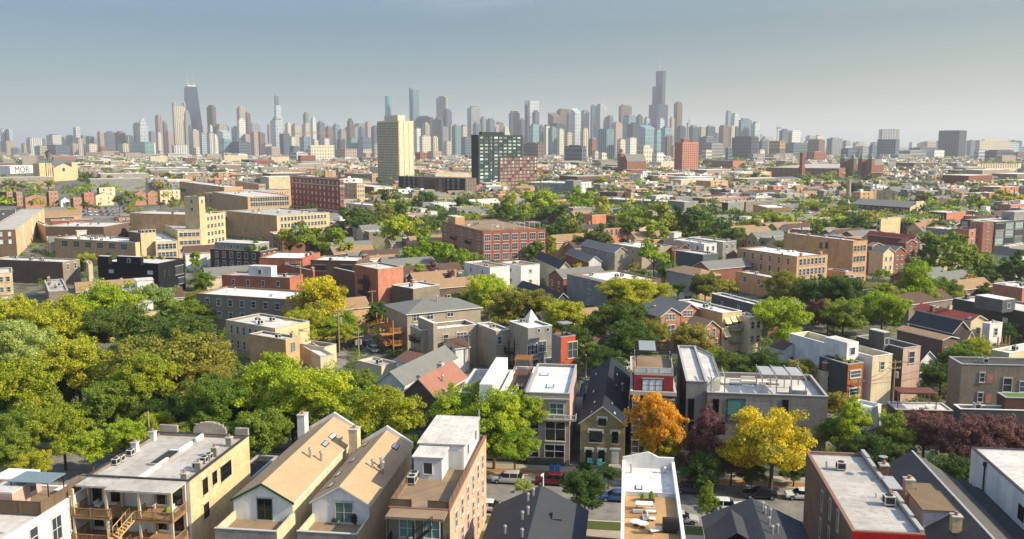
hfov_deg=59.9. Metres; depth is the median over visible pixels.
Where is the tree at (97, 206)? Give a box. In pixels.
[94,202,101,214]
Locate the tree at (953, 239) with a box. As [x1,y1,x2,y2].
[940,228,978,252]
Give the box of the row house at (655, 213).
[648,209,677,216]
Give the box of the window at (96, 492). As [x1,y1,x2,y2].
[92,488,102,501]
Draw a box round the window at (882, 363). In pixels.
[879,360,884,370]
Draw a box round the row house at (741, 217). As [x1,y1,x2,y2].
[733,216,751,223]
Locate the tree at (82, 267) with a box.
[80,259,85,272]
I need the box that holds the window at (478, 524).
[477,512,479,533]
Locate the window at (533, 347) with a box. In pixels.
[529,342,537,354]
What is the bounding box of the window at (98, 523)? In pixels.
[93,520,104,527]
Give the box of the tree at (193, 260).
[189,251,201,275]
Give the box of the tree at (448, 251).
[433,242,469,266]
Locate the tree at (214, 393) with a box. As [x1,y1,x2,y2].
[173,372,254,420]
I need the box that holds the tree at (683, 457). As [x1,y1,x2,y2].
[670,449,696,482]
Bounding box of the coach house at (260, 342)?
[249,331,299,367]
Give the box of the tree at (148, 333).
[109,331,173,361]
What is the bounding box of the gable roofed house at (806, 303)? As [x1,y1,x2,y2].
[801,285,817,310]
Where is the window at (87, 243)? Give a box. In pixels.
[85,241,90,247]
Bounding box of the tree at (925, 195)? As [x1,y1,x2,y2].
[914,192,936,200]
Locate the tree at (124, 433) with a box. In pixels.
[98,417,149,452]
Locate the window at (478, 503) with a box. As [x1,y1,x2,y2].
[477,487,479,508]
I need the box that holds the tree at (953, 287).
[927,276,964,303]
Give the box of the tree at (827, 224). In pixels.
[821,221,836,226]
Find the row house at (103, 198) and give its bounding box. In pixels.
[94,192,113,205]
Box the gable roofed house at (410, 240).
[405,234,441,255]
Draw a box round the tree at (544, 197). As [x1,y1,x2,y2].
[518,190,559,209]
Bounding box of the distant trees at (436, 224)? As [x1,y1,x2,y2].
[0,155,1023,325]
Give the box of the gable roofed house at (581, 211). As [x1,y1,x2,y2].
[569,210,592,218]
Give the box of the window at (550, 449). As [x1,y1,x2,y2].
[544,443,564,463]
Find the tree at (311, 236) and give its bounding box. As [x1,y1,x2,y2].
[290,222,332,251]
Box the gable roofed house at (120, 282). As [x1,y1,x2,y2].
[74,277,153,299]
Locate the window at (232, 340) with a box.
[230,338,233,347]
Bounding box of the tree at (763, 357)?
[739,345,789,372]
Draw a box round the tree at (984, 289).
[976,282,991,294]
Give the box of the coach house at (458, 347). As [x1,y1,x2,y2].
[440,337,470,371]
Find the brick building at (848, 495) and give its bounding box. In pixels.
[803,449,925,538]
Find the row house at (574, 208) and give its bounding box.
[565,205,594,216]
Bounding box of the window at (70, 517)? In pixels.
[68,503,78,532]
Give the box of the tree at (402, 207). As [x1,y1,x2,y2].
[392,200,410,219]
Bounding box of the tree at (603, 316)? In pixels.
[580,302,648,340]
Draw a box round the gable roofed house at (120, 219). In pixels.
[118,217,127,221]
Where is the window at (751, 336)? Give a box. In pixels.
[750,335,754,343]
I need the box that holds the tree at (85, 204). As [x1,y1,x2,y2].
[80,200,94,214]
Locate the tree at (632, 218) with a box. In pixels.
[614,208,649,229]
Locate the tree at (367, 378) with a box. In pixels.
[345,368,378,392]
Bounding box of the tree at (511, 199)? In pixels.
[496,193,531,221]
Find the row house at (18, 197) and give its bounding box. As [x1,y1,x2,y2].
[13,192,22,205]
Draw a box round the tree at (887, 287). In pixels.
[866,282,899,295]
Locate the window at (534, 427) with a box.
[529,420,539,437]
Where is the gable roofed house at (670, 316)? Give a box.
[643,301,682,351]
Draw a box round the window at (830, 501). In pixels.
[828,497,831,521]
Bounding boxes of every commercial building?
[0,255,80,283]
[44,276,67,305]
[54,232,159,264]
[345,173,377,183]
[528,181,590,194]
[565,180,580,193]
[608,196,672,207]
[611,239,670,269]
[668,200,697,210]
[692,195,747,203]
[735,270,796,297]
[753,203,791,222]
[792,209,818,215]
[827,268,853,278]
[927,210,965,220]
[991,343,1023,357]
[992,281,1023,301]
[1003,242,1023,249]
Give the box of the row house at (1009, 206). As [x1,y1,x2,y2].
[999,200,1023,210]
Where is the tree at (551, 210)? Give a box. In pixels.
[527,201,569,224]
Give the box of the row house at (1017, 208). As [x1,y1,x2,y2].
[1011,207,1023,209]
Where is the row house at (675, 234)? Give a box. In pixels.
[644,231,681,242]
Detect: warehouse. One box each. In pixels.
[0,165,32,173]
[36,221,49,240]
[45,220,129,236]
[52,156,75,159]
[78,165,119,166]
[83,160,111,163]
[124,166,196,172]
[241,159,264,161]
[469,198,523,206]
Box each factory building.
[130,210,225,244]
[179,181,242,199]
[201,189,290,209]
[212,189,291,210]
[227,207,329,239]
[235,179,265,189]
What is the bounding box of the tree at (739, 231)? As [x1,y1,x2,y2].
[716,227,745,239]
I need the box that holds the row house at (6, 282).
[0,267,13,294]
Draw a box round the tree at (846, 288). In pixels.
[823,275,870,306]
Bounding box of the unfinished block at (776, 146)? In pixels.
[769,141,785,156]
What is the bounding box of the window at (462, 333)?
[456,331,467,338]
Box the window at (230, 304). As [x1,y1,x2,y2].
[227,299,232,306]
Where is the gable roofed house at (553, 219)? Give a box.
[548,214,556,222]
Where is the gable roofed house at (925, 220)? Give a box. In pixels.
[912,218,938,223]
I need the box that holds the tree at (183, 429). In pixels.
[172,422,189,431]
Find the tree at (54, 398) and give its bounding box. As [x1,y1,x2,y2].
[6,386,66,425]
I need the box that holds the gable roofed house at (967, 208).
[953,207,974,210]
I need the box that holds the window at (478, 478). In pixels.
[477,461,479,482]
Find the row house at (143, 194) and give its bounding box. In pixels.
[132,191,146,205]
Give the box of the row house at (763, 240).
[760,235,783,245]
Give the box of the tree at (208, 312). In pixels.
[198,303,220,322]
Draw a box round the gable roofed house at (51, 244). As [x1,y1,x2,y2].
[48,234,87,253]
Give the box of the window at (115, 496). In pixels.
[110,492,120,502]
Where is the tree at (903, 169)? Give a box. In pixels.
[898,165,914,170]
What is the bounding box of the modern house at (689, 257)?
[676,249,717,266]
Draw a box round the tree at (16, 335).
[0,318,62,373]
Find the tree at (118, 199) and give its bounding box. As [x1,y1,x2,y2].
[111,195,130,212]
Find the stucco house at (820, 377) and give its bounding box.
[793,359,828,393]
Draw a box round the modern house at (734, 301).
[711,292,777,338]
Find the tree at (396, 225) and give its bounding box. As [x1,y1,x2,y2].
[372,214,412,244]
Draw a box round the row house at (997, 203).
[993,200,1013,210]
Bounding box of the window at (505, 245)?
[503,243,508,249]
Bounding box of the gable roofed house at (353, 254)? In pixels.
[345,252,359,255]
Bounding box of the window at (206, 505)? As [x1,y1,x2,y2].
[203,500,210,520]
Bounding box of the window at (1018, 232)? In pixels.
[1014,229,1022,235]
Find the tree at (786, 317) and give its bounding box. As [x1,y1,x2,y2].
[751,296,814,341]
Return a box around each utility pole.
[147,411,149,429]
[296,261,304,289]
[333,308,342,353]
[353,330,362,356]
[468,334,469,372]
[580,343,586,376]
[852,379,864,398]
[889,360,900,401]
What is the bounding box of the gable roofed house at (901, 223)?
[891,214,911,232]
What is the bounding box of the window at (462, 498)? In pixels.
[461,495,464,518]
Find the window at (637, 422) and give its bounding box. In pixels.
[631,418,639,432]
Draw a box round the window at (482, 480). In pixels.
[481,476,484,496]
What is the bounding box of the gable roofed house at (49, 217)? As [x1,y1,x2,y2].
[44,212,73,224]
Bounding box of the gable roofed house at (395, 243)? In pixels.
[384,235,407,248]
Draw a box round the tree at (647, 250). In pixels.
[637,238,670,275]
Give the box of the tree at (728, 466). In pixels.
[712,453,756,485]
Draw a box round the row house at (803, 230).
[791,227,811,232]
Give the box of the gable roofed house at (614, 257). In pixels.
[580,239,630,271]
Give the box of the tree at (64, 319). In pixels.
[9,293,95,340]
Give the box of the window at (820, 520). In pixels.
[818,517,821,538]
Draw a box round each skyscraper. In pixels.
[0,128,4,140]
[5,129,13,140]
[73,127,79,142]
[133,123,140,141]
[139,118,148,141]
[155,114,163,150]
[162,121,167,153]
[172,100,185,144]
[183,110,190,144]
[184,79,202,133]
[188,125,191,154]
[206,105,216,133]
[216,124,227,135]
[217,130,230,144]
[231,126,236,142]
[236,105,245,133]
[237,118,244,141]
[245,112,250,134]
[251,123,260,131]
[267,124,270,143]
[270,118,283,146]
[273,93,283,127]
[285,122,291,135]
[291,124,299,150]
[302,123,310,144]
[303,112,308,122]
[310,117,316,144]
[316,121,324,144]
[325,126,332,144]
[332,123,339,148]
[346,118,354,138]
[354,123,364,127]
[358,126,364,137]
[365,121,371,137]
[371,126,376,148]
[385,96,390,115]
[409,90,418,128]
[414,127,420,153]
[418,116,432,135]
[422,122,429,135]
[432,117,442,136]
[436,96,447,118]
[438,126,448,154]
[443,108,451,127]
[449,125,452,141]
[451,124,460,154]
[461,125,466,137]
[467,106,479,137]
[473,122,480,134]
[480,117,486,131]
[486,118,494,131]
[496,121,503,131]
[503,126,509,134]
[509,111,519,134]
[520,118,524,143]
[525,100,526,143]
[527,100,538,142]
[529,124,538,142]
[532,110,538,124]
[539,125,542,142]
[543,125,549,154]
[548,113,560,125]
[551,123,565,132]
[557,109,570,125]
[566,112,570,130]
[571,108,580,144]
[581,110,588,153]
[590,105,594,137]
[595,104,607,150]
[607,115,613,128]
[611,121,622,154]
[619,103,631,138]
[623,115,635,153]
[627,122,640,153]
[636,114,642,124]
[638,125,654,152]
[644,117,649,124]
[649,60,667,128]
[657,118,664,129]
[669,117,674,134]
[674,101,682,144]
[676,126,685,141]
[686,115,691,138]
[689,125,697,141]
[698,127,705,141]
[706,125,714,136]
[718,125,728,154]
[725,111,731,126]
[729,126,734,146]
[731,113,739,126]
[735,126,737,135]
[738,118,751,135]
[751,122,760,149]
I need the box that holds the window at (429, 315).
[427,313,433,319]
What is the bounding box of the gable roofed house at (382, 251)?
[358,248,402,255]
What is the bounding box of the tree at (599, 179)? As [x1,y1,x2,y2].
[588,176,607,184]
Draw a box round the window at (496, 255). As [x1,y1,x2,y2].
[494,253,499,259]
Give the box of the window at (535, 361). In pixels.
[531,358,539,366]
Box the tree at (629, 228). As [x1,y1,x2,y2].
[608,219,635,233]
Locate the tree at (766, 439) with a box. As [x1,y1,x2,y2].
[715,405,817,488]
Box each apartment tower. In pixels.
[377,115,414,184]
[471,132,537,188]
[674,138,698,169]
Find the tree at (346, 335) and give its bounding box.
[335,323,362,350]
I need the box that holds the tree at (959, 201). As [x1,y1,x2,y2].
[940,199,965,206]
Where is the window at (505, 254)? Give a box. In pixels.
[502,252,508,259]
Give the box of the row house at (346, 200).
[344,198,360,202]
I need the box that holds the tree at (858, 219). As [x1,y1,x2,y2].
[845,215,875,229]
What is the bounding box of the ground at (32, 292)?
[0,146,1023,481]
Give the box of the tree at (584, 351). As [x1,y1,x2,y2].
[577,341,610,367]
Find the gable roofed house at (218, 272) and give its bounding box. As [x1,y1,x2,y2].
[202,265,249,289]
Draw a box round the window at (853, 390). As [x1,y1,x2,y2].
[848,386,860,396]
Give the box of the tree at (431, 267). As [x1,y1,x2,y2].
[426,261,439,270]
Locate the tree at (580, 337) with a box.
[554,324,594,347]
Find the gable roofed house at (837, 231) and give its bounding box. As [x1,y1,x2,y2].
[828,227,865,234]
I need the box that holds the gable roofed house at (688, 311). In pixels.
[652,296,699,326]
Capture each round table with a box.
[630,519,640,526]
[638,521,647,528]
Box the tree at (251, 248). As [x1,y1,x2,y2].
[239,240,260,254]
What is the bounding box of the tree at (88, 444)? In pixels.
[65,426,109,470]
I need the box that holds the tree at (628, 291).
[594,275,658,305]
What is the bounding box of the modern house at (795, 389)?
[706,364,828,450]
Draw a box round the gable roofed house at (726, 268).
[692,258,751,287]
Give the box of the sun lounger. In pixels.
[644,523,663,534]
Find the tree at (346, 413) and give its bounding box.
[308,386,381,424]
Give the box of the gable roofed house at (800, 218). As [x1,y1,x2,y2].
[795,216,817,220]
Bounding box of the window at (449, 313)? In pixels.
[447,309,453,316]
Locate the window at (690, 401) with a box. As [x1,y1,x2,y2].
[688,398,693,418]
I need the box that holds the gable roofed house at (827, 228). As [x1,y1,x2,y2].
[813,226,839,233]
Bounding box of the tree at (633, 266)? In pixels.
[629,262,645,271]
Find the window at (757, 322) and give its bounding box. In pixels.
[756,320,760,328]
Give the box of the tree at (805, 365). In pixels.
[783,358,820,375]
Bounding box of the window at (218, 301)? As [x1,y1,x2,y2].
[216,298,220,305]
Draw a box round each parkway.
[31,447,804,486]
[87,494,702,534]
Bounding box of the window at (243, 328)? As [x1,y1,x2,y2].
[242,326,245,336]
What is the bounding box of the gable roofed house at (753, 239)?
[746,230,783,246]
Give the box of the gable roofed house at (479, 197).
[460,196,485,198]
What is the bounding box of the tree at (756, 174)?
[749,171,767,176]
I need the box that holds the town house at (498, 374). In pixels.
[458,357,512,458]
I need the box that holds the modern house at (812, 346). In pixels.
[789,331,892,404]
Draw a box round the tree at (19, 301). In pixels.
[0,293,39,323]
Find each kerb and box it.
[0,450,796,487]
[87,493,701,526]
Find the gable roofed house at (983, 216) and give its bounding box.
[970,214,989,218]
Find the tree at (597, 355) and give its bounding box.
[587,344,627,368]
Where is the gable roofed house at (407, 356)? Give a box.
[393,350,424,367]
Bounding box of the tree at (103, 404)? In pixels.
[76,378,142,429]
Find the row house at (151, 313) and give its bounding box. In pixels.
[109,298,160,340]
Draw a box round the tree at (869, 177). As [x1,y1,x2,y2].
[863,174,875,179]
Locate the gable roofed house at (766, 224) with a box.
[763,222,782,225]
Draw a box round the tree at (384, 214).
[370,200,393,219]
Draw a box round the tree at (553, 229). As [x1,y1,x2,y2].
[533,220,572,245]
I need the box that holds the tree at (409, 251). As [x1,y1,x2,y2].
[392,246,418,258]
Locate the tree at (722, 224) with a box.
[701,216,732,237]
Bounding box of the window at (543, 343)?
[538,340,546,352]
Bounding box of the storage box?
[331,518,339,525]
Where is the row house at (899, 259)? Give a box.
[883,244,906,272]
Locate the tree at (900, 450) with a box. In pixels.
[881,440,919,461]
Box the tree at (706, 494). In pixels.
[695,480,722,514]
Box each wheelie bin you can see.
[549,465,553,470]
[555,465,559,470]
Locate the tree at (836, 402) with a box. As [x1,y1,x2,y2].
[827,390,854,416]
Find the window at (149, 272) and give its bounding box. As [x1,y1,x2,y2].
[147,270,152,274]
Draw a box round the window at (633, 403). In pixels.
[632,398,640,412]
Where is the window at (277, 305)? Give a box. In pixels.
[275,302,279,310]
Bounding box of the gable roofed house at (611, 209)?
[607,207,627,212]
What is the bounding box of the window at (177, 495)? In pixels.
[172,487,183,506]
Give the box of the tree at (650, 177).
[643,175,656,180]
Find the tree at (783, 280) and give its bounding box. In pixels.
[759,269,806,301]
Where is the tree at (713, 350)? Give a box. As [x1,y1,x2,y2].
[705,346,725,358]
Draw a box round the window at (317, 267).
[315,264,325,270]
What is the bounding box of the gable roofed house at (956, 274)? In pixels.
[928,269,968,281]
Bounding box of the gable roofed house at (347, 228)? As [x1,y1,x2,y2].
[341,222,371,236]
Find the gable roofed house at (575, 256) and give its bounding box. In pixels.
[565,248,602,267]
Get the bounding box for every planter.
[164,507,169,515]
[640,493,644,500]
[648,491,654,502]
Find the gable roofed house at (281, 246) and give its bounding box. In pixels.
[277,230,304,251]
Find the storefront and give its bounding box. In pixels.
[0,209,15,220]
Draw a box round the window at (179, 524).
[174,515,183,531]
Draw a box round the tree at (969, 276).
[965,274,977,278]
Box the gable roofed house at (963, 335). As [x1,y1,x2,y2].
[957,329,974,343]
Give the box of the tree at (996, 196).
[981,193,1004,202]
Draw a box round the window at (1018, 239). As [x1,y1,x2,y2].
[1014,236,1021,242]
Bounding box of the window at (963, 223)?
[961,221,967,226]
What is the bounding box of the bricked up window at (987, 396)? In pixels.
[985,394,990,402]
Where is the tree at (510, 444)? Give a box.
[490,425,541,469]
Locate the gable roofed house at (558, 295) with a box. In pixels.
[516,280,569,301]
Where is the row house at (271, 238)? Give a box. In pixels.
[269,226,306,247]
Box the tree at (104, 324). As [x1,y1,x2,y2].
[79,302,160,362]
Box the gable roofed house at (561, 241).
[546,233,583,258]
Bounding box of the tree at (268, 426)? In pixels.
[234,406,294,457]
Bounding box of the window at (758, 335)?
[755,334,759,342]
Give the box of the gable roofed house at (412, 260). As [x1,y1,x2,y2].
[379,256,433,265]
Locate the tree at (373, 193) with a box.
[369,189,380,194]
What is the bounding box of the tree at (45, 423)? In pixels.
[23,401,94,469]
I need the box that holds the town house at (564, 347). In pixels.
[551,321,577,368]
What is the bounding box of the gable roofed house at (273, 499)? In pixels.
[214,410,360,538]
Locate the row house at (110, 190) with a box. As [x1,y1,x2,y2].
[97,187,114,197]
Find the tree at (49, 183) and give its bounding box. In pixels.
[38,179,58,189]
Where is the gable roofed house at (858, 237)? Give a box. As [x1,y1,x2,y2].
[842,236,861,238]
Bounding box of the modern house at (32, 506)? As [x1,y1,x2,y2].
[0,468,89,538]
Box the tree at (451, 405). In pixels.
[426,380,485,420]
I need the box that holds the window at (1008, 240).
[1004,237,1012,243]
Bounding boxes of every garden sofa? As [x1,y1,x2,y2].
[94,499,104,507]
[173,503,180,513]
[632,509,643,513]
[645,507,656,513]
[729,378,741,384]
[740,376,755,384]
[766,378,778,384]
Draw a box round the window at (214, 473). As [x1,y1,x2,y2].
[212,468,217,486]
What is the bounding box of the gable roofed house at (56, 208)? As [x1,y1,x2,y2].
[44,207,65,210]
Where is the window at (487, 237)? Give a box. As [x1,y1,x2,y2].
[484,234,490,241]
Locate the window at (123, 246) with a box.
[121,243,127,249]
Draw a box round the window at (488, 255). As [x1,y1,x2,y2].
[484,253,490,260]
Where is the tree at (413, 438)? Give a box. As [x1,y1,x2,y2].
[368,428,417,451]
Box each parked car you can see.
[362,339,373,346]
[366,344,379,351]
[486,498,499,510]
[491,470,523,483]
[535,471,566,485]
[599,488,621,501]
[623,361,629,369]
[678,480,700,493]
[682,510,698,524]
[712,496,738,511]
[742,486,778,500]
[784,487,804,500]
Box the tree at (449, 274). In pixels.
[442,270,454,277]
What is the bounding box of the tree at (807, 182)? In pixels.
[804,180,811,186]
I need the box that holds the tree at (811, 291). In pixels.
[791,273,841,325]
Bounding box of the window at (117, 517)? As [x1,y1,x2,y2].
[112,513,121,528]
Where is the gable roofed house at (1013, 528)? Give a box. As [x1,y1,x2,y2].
[967,486,1023,538]
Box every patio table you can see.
[146,502,156,510]
[636,501,652,508]
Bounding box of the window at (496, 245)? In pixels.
[493,243,499,250]
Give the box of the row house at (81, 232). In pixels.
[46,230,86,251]
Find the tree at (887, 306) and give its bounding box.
[861,289,912,329]
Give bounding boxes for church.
[33,162,77,180]
[617,148,645,171]
[840,154,857,176]
[857,154,883,178]
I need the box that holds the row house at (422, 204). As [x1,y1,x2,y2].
[419,200,447,206]
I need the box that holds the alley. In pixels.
[298,328,384,373]
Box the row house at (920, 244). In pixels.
[918,242,942,258]
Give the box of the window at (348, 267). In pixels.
[341,264,351,270]
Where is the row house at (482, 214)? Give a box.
[470,212,489,219]
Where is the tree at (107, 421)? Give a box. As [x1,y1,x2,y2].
[68,400,132,432]
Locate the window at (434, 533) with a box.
[422,521,439,538]
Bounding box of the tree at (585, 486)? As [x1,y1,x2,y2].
[558,465,607,509]
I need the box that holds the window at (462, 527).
[461,522,463,538]
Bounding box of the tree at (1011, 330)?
[1002,322,1022,345]
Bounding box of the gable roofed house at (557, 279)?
[548,265,603,295]
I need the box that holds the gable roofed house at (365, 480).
[296,424,412,538]
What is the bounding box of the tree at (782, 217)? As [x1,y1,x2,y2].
[773,213,797,221]
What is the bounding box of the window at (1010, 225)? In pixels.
[1005,222,1013,228]
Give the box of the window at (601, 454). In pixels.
[598,450,604,461]
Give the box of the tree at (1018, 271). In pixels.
[1001,264,1023,281]
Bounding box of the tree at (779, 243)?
[773,240,783,247]
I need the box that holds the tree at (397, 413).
[349,384,428,432]
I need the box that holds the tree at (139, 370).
[104,347,184,410]
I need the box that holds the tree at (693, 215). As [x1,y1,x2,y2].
[661,205,707,232]
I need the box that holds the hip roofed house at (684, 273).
[665,265,720,299]
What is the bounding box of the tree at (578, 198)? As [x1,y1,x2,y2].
[566,185,594,206]
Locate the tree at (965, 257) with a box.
[927,242,981,270]
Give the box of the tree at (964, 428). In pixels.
[918,411,997,460]
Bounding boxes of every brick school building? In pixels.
[737,246,827,282]
[766,163,846,176]
[783,229,867,281]
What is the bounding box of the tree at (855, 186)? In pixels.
[844,183,863,191]
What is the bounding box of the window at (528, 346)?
[527,344,535,356]
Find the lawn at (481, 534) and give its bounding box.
[89,524,611,538]
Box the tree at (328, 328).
[317,310,367,346]
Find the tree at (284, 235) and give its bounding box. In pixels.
[274,228,302,250]
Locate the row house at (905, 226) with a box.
[902,217,930,232]
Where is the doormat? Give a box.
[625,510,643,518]
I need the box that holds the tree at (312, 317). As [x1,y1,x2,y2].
[283,306,330,339]
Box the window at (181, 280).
[178,276,184,283]
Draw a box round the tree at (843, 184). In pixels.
[836,181,846,190]
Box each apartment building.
[70,421,250,538]
[196,286,299,330]
[210,240,277,266]
[222,264,302,289]
[226,313,309,357]
[259,251,319,272]
[284,263,314,282]
[310,253,369,284]
[333,267,354,297]
[344,181,364,201]
[346,202,385,218]
[354,262,403,303]
[384,409,486,538]
[398,175,476,191]
[464,260,509,289]
[476,321,514,369]
[501,260,539,288]
[509,310,551,369]
[567,270,660,307]
[629,173,647,183]
[673,238,716,252]
[680,299,743,351]
[687,236,736,259]
[722,200,743,210]
[738,311,761,353]
[741,199,776,214]
[876,216,900,233]
[926,226,958,236]
[946,356,1023,409]
[953,226,977,244]
[960,210,1023,250]
[970,220,993,252]
[981,320,1009,356]
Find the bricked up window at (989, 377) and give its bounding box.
[986,375,992,382]
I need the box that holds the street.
[0,454,803,525]
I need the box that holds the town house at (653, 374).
[629,340,676,456]
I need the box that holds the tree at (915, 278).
[893,256,941,297]
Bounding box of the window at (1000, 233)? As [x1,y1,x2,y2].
[995,230,1003,237]
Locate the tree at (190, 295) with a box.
[183,289,207,301]
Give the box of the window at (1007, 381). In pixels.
[1002,377,1012,391]
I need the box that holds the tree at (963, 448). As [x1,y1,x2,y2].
[948,435,1011,463]
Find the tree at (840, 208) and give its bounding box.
[829,205,855,214]
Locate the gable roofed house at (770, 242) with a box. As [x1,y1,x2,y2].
[766,237,783,246]
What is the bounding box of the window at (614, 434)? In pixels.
[612,432,617,443]
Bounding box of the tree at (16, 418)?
[0,403,36,446]
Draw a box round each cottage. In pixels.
[669,277,692,299]
[768,339,794,366]
[918,349,936,385]
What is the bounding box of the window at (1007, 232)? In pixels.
[1005,230,1012,236]
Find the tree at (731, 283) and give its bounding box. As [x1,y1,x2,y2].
[722,279,738,293]
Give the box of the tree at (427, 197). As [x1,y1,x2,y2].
[411,191,437,206]
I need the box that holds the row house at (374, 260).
[370,251,403,262]
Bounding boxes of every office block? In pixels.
[11,148,18,154]
[35,146,46,155]
[97,146,106,151]
[165,153,185,156]
[193,147,199,154]
[265,146,279,154]
[290,146,299,151]
[290,152,306,159]
[334,149,356,156]
[357,148,371,157]
[415,152,426,159]
[427,151,441,158]
[592,151,598,159]
[599,153,606,159]
[652,152,663,161]
[702,149,711,159]
[725,147,731,159]
[757,149,764,156]
[806,151,825,159]
[840,148,858,159]
[859,146,868,155]
[899,150,925,157]
[909,147,935,152]
[927,150,943,156]
[974,149,985,158]
[984,150,1013,161]
[1013,152,1023,157]
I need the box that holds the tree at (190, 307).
[161,299,206,321]
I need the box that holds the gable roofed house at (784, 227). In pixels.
[778,222,815,231]
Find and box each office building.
[0,208,44,256]
[154,232,177,257]
[165,224,201,257]
[578,213,634,242]
[600,191,623,196]
[620,191,632,197]
[703,160,745,167]
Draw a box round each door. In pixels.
[102,488,109,504]
[104,520,111,529]
[165,495,169,506]
[167,524,170,533]
[256,497,273,521]
[334,500,353,524]
[452,450,462,468]
[610,448,619,463]
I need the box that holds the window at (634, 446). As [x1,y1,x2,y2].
[631,439,638,453]
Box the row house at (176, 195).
[157,189,179,203]
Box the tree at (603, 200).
[592,195,609,212]
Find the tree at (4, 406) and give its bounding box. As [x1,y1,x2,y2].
[0,387,45,412]
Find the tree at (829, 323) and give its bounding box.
[823,319,846,335]
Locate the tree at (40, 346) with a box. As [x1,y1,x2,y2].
[26,337,63,359]
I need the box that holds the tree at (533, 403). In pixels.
[506,390,551,463]
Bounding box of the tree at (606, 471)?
[596,465,621,489]
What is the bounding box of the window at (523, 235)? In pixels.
[521,233,526,239]
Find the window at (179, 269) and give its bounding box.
[175,264,183,275]
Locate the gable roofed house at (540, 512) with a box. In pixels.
[482,485,588,538]
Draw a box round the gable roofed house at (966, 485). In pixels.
[956,477,987,505]
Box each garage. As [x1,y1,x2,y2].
[0,294,15,307]
[86,261,93,280]
[250,455,277,480]
[300,340,336,361]
[302,340,334,372]
[357,356,395,382]
[840,399,881,430]
[887,387,952,428]
[953,402,1023,425]
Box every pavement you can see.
[30,442,804,482]
[482,523,702,538]
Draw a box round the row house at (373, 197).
[370,194,393,200]
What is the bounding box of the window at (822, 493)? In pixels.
[820,489,823,512]
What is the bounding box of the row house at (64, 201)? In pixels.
[58,197,69,206]
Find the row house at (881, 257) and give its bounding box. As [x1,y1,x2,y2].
[868,246,895,275]
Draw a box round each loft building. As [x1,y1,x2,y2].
[442,215,545,265]
[851,198,926,214]
[963,163,1020,170]
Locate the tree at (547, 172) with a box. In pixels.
[542,168,557,173]
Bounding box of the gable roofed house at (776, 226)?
[768,221,802,229]
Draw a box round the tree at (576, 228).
[559,221,584,233]
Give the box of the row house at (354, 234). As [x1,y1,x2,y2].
[353,227,356,240]
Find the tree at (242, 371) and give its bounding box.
[222,363,262,400]
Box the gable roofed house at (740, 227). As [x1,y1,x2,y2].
[723,225,756,237]
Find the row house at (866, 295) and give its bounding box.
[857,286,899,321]
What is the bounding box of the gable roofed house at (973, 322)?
[912,303,987,340]
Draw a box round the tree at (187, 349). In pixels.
[97,328,236,409]
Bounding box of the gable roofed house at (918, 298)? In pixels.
[884,289,952,325]
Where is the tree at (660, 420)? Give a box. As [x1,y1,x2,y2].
[622,391,689,454]
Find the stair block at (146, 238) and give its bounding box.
[129,228,155,256]
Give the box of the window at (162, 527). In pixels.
[158,523,168,531]
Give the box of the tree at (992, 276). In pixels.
[974,267,1001,284]
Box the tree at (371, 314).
[362,308,385,328]
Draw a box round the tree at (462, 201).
[448,196,472,206]
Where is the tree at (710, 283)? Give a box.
[688,273,721,301]
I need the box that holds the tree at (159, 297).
[121,283,181,310]
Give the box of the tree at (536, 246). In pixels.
[522,240,546,258]
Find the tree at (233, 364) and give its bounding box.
[213,341,237,366]
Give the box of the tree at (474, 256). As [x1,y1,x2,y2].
[464,250,486,261]
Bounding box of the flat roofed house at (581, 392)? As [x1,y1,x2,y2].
[576,380,585,430]
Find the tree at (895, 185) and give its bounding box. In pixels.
[887,182,904,187]
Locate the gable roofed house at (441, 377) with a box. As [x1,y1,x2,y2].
[403,360,467,429]
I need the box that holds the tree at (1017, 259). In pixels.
[982,249,1023,281]

